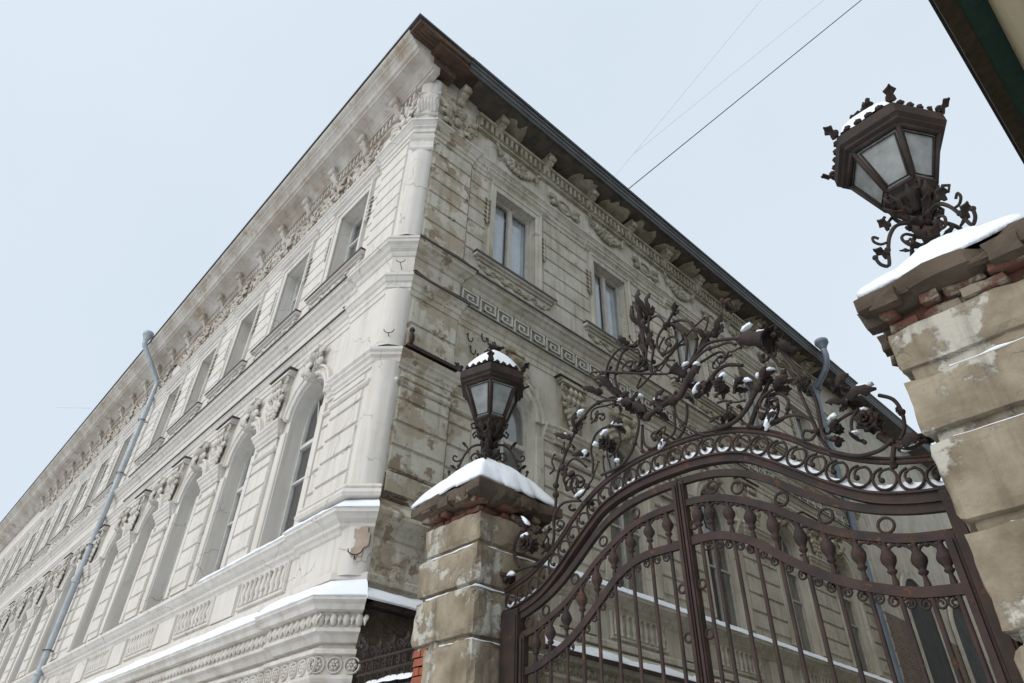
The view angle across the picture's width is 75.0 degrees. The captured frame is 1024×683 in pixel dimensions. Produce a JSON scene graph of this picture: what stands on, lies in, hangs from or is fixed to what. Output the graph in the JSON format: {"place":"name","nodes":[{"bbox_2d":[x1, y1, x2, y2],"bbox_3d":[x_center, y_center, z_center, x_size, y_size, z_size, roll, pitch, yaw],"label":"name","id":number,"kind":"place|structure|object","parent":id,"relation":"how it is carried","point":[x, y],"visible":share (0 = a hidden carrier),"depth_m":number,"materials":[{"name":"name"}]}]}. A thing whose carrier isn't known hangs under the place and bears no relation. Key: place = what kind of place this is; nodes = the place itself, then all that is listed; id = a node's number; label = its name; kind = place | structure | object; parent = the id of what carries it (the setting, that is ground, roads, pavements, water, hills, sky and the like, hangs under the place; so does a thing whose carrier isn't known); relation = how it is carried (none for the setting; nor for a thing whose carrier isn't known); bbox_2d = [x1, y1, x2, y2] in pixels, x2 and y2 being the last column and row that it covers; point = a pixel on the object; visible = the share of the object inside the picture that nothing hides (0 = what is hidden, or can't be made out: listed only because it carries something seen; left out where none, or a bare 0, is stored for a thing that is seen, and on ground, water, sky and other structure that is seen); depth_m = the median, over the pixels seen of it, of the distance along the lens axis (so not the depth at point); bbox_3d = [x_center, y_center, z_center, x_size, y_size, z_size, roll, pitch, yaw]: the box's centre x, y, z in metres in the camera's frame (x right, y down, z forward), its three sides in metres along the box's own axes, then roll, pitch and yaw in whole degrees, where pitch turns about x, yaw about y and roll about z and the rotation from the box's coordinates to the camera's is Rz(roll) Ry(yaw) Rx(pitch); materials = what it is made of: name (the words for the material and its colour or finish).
{"place":"outdoors","nodes":[
{"label":"outdoors","id":0,"kind":"place"},
{"bbox_2d":[0,13,997,682],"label":"corner building","id":1,"kind":"structure","parent":0,"point":[430,211],"depth_m":15.09,"materials":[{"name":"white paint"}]},
{"bbox_2d":[0,559,4,569],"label":"upper window","id":2,"kind":"structure","parent":1,"relation":"in","point":[2,561],"depth_m":37.77,"materials":[{"name":"white paint"}]},
{"bbox_2d":[0,609,6,626],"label":"arched window","id":3,"kind":"structure","parent":1,"relation":"in","point":[4,611],"depth_m":28.59,"materials":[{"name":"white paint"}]},
{"bbox_2d":[0,546,16,582],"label":"upper window","id":4,"kind":"structure","parent":1,"relation":"in","point":[9,556],"depth_m":36.35,"materials":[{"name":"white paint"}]},
{"bbox_2d":[0,596,22,650],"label":"arched window","id":5,"kind":"structure","parent":1,"relation":"in","point":[14,610],"depth_m":26.93,"materials":[{"name":"white paint"}]},
{"bbox_2d":[0,533,28,594],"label":"upper window","id":6,"kind":"structure","parent":1,"relation":"in","point":[21,543],"depth_m":34.41,"materials":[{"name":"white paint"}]},
{"bbox_2d":[0,581,40,680],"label":"arched window","id":7,"kind":"structure","parent":1,"relation":"in","point":[31,596],"depth_m":25.09,"materials":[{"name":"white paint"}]},
{"bbox_2d":[4,518,42,590],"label":"upper window","id":8,"kind":"structure","parent":1,"relation":"in","point":[36,527],"depth_m":32.58,"materials":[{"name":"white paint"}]},
{"bbox_2d":[6,565,61,682],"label":"arched window","id":9,"kind":"structure","parent":1,"relation":"in","point":[51,580],"depth_m":23.26,"materials":[{"name":"white paint"}]},
{"bbox_2d":[18,502,58,578],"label":"upper window","id":10,"kind":"structure","parent":1,"relation":"in","point":[51,512],"depth_m":30.88,"materials":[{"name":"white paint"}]},
{"bbox_2d":[33,484,75,563],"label":"upper window","id":11,"kind":"structure","parent":1,"relation":"in","point":[67,496],"depth_m":29.19,"materials":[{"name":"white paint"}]},
{"bbox_2d":[25,545,85,673],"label":"arched window","id":12,"kind":"structure","parent":1,"relation":"in","point":[75,561],"depth_m":21.74,"materials":[{"name":"white paint"}]},
{"bbox_2d":[50,464,95,547],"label":"upper window","id":13,"kind":"structure","parent":1,"relation":"in","point":[86,476],"depth_m":27.53,"materials":[{"name":"white paint"}]},
{"bbox_2d":[69,441,116,529],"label":"upper window","id":14,"kind":"structure","parent":1,"relation":"in","point":[108,453],"depth_m":25.86,"materials":[{"name":"white paint"}]},
{"bbox_2d":[66,507,131,651],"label":"arched window","id":15,"kind":"structure","parent":1,"relation":"in","point":[121,525],"depth_m":18.77,"materials":[{"name":"white paint"}]},
{"bbox_2d":[91,415,140,509],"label":"upper window","id":16,"kind":"structure","parent":1,"relation":"in","point":[129,431],"depth_m":24.42,"materials":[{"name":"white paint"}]},
{"bbox_2d":[99,477,167,634],"bbox_3d":[-9.305,5.265,16.781,0.589,3.770,1.698,30,-45,-32],"label":"arched window","id":17,"kind":"structure","parent":1,"relation":"in","point":[156,496],"depth_m":17.02,"materials":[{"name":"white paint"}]},
{"bbox_2d":[134,365,189,469],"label":"upper window","id":18,"kind":"structure","parent":1,"relation":"in","point":[179,380],"depth_m":21.52,"materials":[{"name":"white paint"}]},
{"bbox_2d":[138,441,210,612],"bbox_3d":[-7.407,4.064,15.109,0.589,3.770,1.698,30,-45,-32],"label":"arched window","id":19,"kind":"structure","parent":1,"relation":"in","point":[199,461],"depth_m":15.30,"materials":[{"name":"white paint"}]},
{"bbox_2d":[166,327,225,438],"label":"upper window","id":20,"kind":"structure","parent":1,"relation":"in","point":[216,341],"depth_m":19.85,"materials":[{"name":"white paint"}]},
{"bbox_2d":[188,398,263,586],"bbox_3d":[-5.543,2.885,13.467,0.589,3.770,1.698,30,-45,-32],"label":"arched window","id":21,"kind":"structure","parent":1,"relation":"in","point":[250,419],"depth_m":13.67,"materials":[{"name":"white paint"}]},
{"bbox_2d":[87,579,367,682],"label":"snow","id":22,"kind":"structure","parent":1,"relation":"on","point":[358,587],"depth_m":9.15,"materials":[{"name":"white snow"}]},
{"bbox_2d":[204,282,268,403],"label":"upper window","id":23,"kind":"structure","parent":1,"relation":"in","point":[258,297],"depth_m":18.18,"materials":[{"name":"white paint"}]},
{"bbox_2d":[250,229,319,360],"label":"upper window","id":24,"kind":"structure","parent":1,"relation":"in","point":[307,247],"depth_m":16.64,"materials":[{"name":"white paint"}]},
{"bbox_2d":[196,499,379,583],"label":"snow","id":25,"kind":"structure","parent":1,"relation":"on","point":[362,503],"depth_m":9.29,"materials":[{"name":"white snow"}]},
{"bbox_2d":[250,344,332,551],"bbox_3d":[-3.658,1.758,11.895,0.739,3.770,1.698,30,-45,-32],"label":"arched window","id":26,"kind":"structure","parent":1,"relation":"in","point":[313,365],"depth_m":12.06,"materials":[{"name":"white paint"}]},
{"bbox_2d":[304,165,379,309],"bbox_3d":[-3.533,-2.201,14.880,0.641,3.230,2.300,30,-45,-32],"label":"upper window","id":27,"kind":"structure","parent":1,"relation":"in","point":[367,185],"depth_m":15.07,"materials":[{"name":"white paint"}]},
{"bbox_2d":[469,346,545,534],"bbox_3d":[-0.118,1.769,11.769,1.698,3.770,0.639,30,-45,-32],"label":"arched window","id":28,"kind":"structure","parent":1,"relation":"in","point":[516,356],"depth_m":12.34,"materials":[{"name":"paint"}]},
{"bbox_2d":[473,166,557,315],"bbox_3d":[-0.007,-2.189,14.756,2.300,3.230,0.541,30,-45,-32],"label":"upper window","id":29,"kind":"structure","parent":1,"relation":"in","point":[513,276],"depth_m":14.89,"materials":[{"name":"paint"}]},
{"bbox_2d":[367,587,720,682],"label":"snow","id":30,"kind":"structure","parent":1,"relation":"on","point":[389,598],"depth_m":10.18,"materials":[{"name":"white snow"}]},
{"bbox_2d":[582,239,649,375],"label":"upper window","id":31,"kind":"structure","parent":1,"relation":"in","point":[605,339],"depth_m":16.72,"materials":[{"name":"paint"}]},
{"bbox_2d":[599,409,664,599],"bbox_3d":[2.271,3.139,13.496,1.698,3.770,0.639,30,-45,-32],"label":"arched window","id":32,"kind":"structure","parent":1,"relation":"in","point":[624,520],"depth_m":13.43,"materials":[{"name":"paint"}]},
{"bbox_2d":[663,298,725,423],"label":"upper window","id":33,"kind":"structure","parent":1,"relation":"in","point":[706,405],"depth_m":18.36,"materials":[{"name":"paint"}]},
{"bbox_2d":[544,561,892,682],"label":"snow","id":34,"kind":"structure","parent":1,"relation":"on","point":[684,610],"depth_m":13.86,"materials":[{"name":"white snow"}]},
{"bbox_2d":[693,465,756,631],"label":"arched window","id":35,"kind":"structure","parent":1,"relation":"in","point":[697,489],"depth_m":15.11,"materials":[{"name":"paint"}]},
{"bbox_2d":[628,0,860,188],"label":"overhead cable","id":36,"kind":"object","parent":1,"relation":"attached to","point":[743,95],"visible":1,"depth_m":19.09,"materials":[{"name":"rubber"}]},
{"bbox_2d":[729,347,784,455],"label":"upper window","id":37,"kind":"structure","parent":1,"relation":"in","point":[750,368],"depth_m":20.16,"materials":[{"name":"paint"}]},
{"bbox_2d":[768,498,826,656],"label":"arched window","id":38,"kind":"structure","parent":1,"relation":"in","point":[783,523],"depth_m":16.77,"materials":[{"name":"paint"}]},
{"bbox_2d":[785,390,835,495],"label":"upper window","id":39,"kind":"structure","parent":1,"relation":"in","point":[795,400],"depth_m":22.04,"materials":[{"name":"paint"}]},
{"bbox_2d":[826,535,884,676],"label":"arched window","id":40,"kind":"structure","parent":1,"relation":"in","point":[840,549],"depth_m":18.57,"materials":[{"name":"paint"}]},
{"bbox_2d":[0,0,1023,521],"label":"sky","id":41,"kind":"structure","parent":0,"point":[139,139],"materials":[{"name":"blue"}]},
{"bbox_2d":[615,5,756,175],"bbox_3d":[6.662,-9.606,25.491,8.832,5.507,0.009,-28,-46,34],"label":"overhead cable","id":42,"kind":"object","parent":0,"point":[688,87],"visible":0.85,"depth_m":25.51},
{"bbox_2d":[635,2,820,152],"bbox_3d":[7.919,-9.665,24.365,7.792,3.708,0.009,-19,-42,26],"label":"overhead cable","id":43,"kind":"object","parent":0,"point":[725,79],"visible":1,"depth_m":24.38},
{"bbox_2d":[840,101,888,134],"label":"snow","id":44,"kind":"structure","parent":0,"point":[860,115],"depth_m":5.21,"materials":[{"name":"white snow"}]},
{"bbox_2d":[928,0,1023,163],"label":"neighbour house","id":45,"kind":"structure","parent":0,"point":[986,37],"depth_m":11.74,"materials":[{"name":"yellow paint"}]},
{"label":"snowy ground","id":46,"kind":"structure","parent":0,"visible":0},
{"bbox_2d":[411,475,562,682],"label":"gate pier","id":47,"kind":"structure","parent":46,"relation":"on","point":[482,513],"depth_m":6.27,"materials":[{"name":"stone"}]},
{"bbox_2d":[356,631,415,682],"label":"side railing","id":48,"kind":"object","parent":47,"relation":"attached to","point":[389,647],"visible":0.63,"depth_m":7.24,"materials":[{"name":"metal"}]},
{"bbox_3d":[-1.040,3.655,7.015,0.480,0.020,1.550,30,-45,-32],"label":"wicket canopy","id":49,"kind":"object","parent":48,"relation":"attached to","visible":0},
{"bbox_2d":[366,673,412,682],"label":"snow","id":50,"kind":"structure","parent":49,"relation":"on","point":[399,677],"depth_m":7.07,"materials":[{"name":"white snow"}]},
{"bbox_2d":[425,543,543,655],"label":"snow","id":51,"kind":"structure","parent":47,"relation":"on","point":[483,586],"depth_m":6.21,"materials":[{"name":"white snow"}]},
{"bbox_2d":[411,458,558,509],"bbox_3d":[-0.274,1.551,7.229,1.132,0.570,1.126,30,-45,-32],"label":"snow cap","id":52,"kind":"object","parent":47,"relation":"on","point":[505,475],"visible":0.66,"depth_m":6.87,"materials":[{"name":"white snow"}]},
{"bbox_2d":[447,341,528,477],"bbox_3d":[-0.243,0.749,7.821,0.989,1.890,0.980,30,-45,-32],"label":"gate lantern","id":53,"kind":"object","parent":47,"relation":"on","point":[492,390],"visible":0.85,"depth_m":7.66,"materials":[{"name":"metal"}]},
{"bbox_2d":[465,350,517,369],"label":"snow","id":54,"kind":"structure","parent":53,"relation":"on","point":[502,357],"depth_m":7.95,"materials":[{"name":"white snow"}]},
{"bbox_2d":[499,289,1023,682],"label":"gate overthrow","id":55,"kind":"object","parent":46,"relation":"on","point":[513,626],"visible":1,"depth_m":5.26,"materials":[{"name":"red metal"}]},
{"bbox_2d":[518,479,703,682],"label":"gate leaf","id":56,"kind":"object","parent":55,"relation":"attached to","point":[650,554],"visible":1,"depth_m":5.29,"materials":[{"name":"metal"}]},
{"bbox_2d":[506,322,944,608],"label":"snow","id":57,"kind":"structure","parent":55,"relation":"on","point":[766,425],"depth_m":4.96,"materials":[{"name":"white snow"}]},
{"bbox_2d":[677,469,1011,682],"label":"gate leaf","id":58,"kind":"object","parent":55,"relation":"attached to","point":[949,557],"visible":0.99,"depth_m":4.10,"materials":[{"name":"metal"}]},
{"bbox_2d":[853,218,1023,680],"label":"gate pier","id":59,"kind":"structure","parent":46,"relation":"on","point":[933,319],"depth_m":3.63,"materials":[{"name":"stone"}]},
{"bbox_2d":[821,83,977,267],"bbox_3d":[2.923,-1.254,5.032,0.895,1.890,1.016,30,-45,-32],"label":"gate lantern","id":60,"kind":"object","parent":59,"relation":"on","point":[886,159],"visible":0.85,"depth_m":4.88,"materials":[{"name":"metal"}]},
{"bbox_2d":[856,214,1023,297],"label":"snow cap","id":61,"kind":"object","parent":59,"relation":"on","point":[965,237],"visible":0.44,"depth_m":4.09,"materials":[{"name":"white snow"}]},
{"bbox_2d":[949,337,1023,520],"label":"snow","id":62,"kind":"structure","parent":59,"relation":"on","point":[995,348],"depth_m":3.57,"materials":[{"name":"white snow"}]}
]}

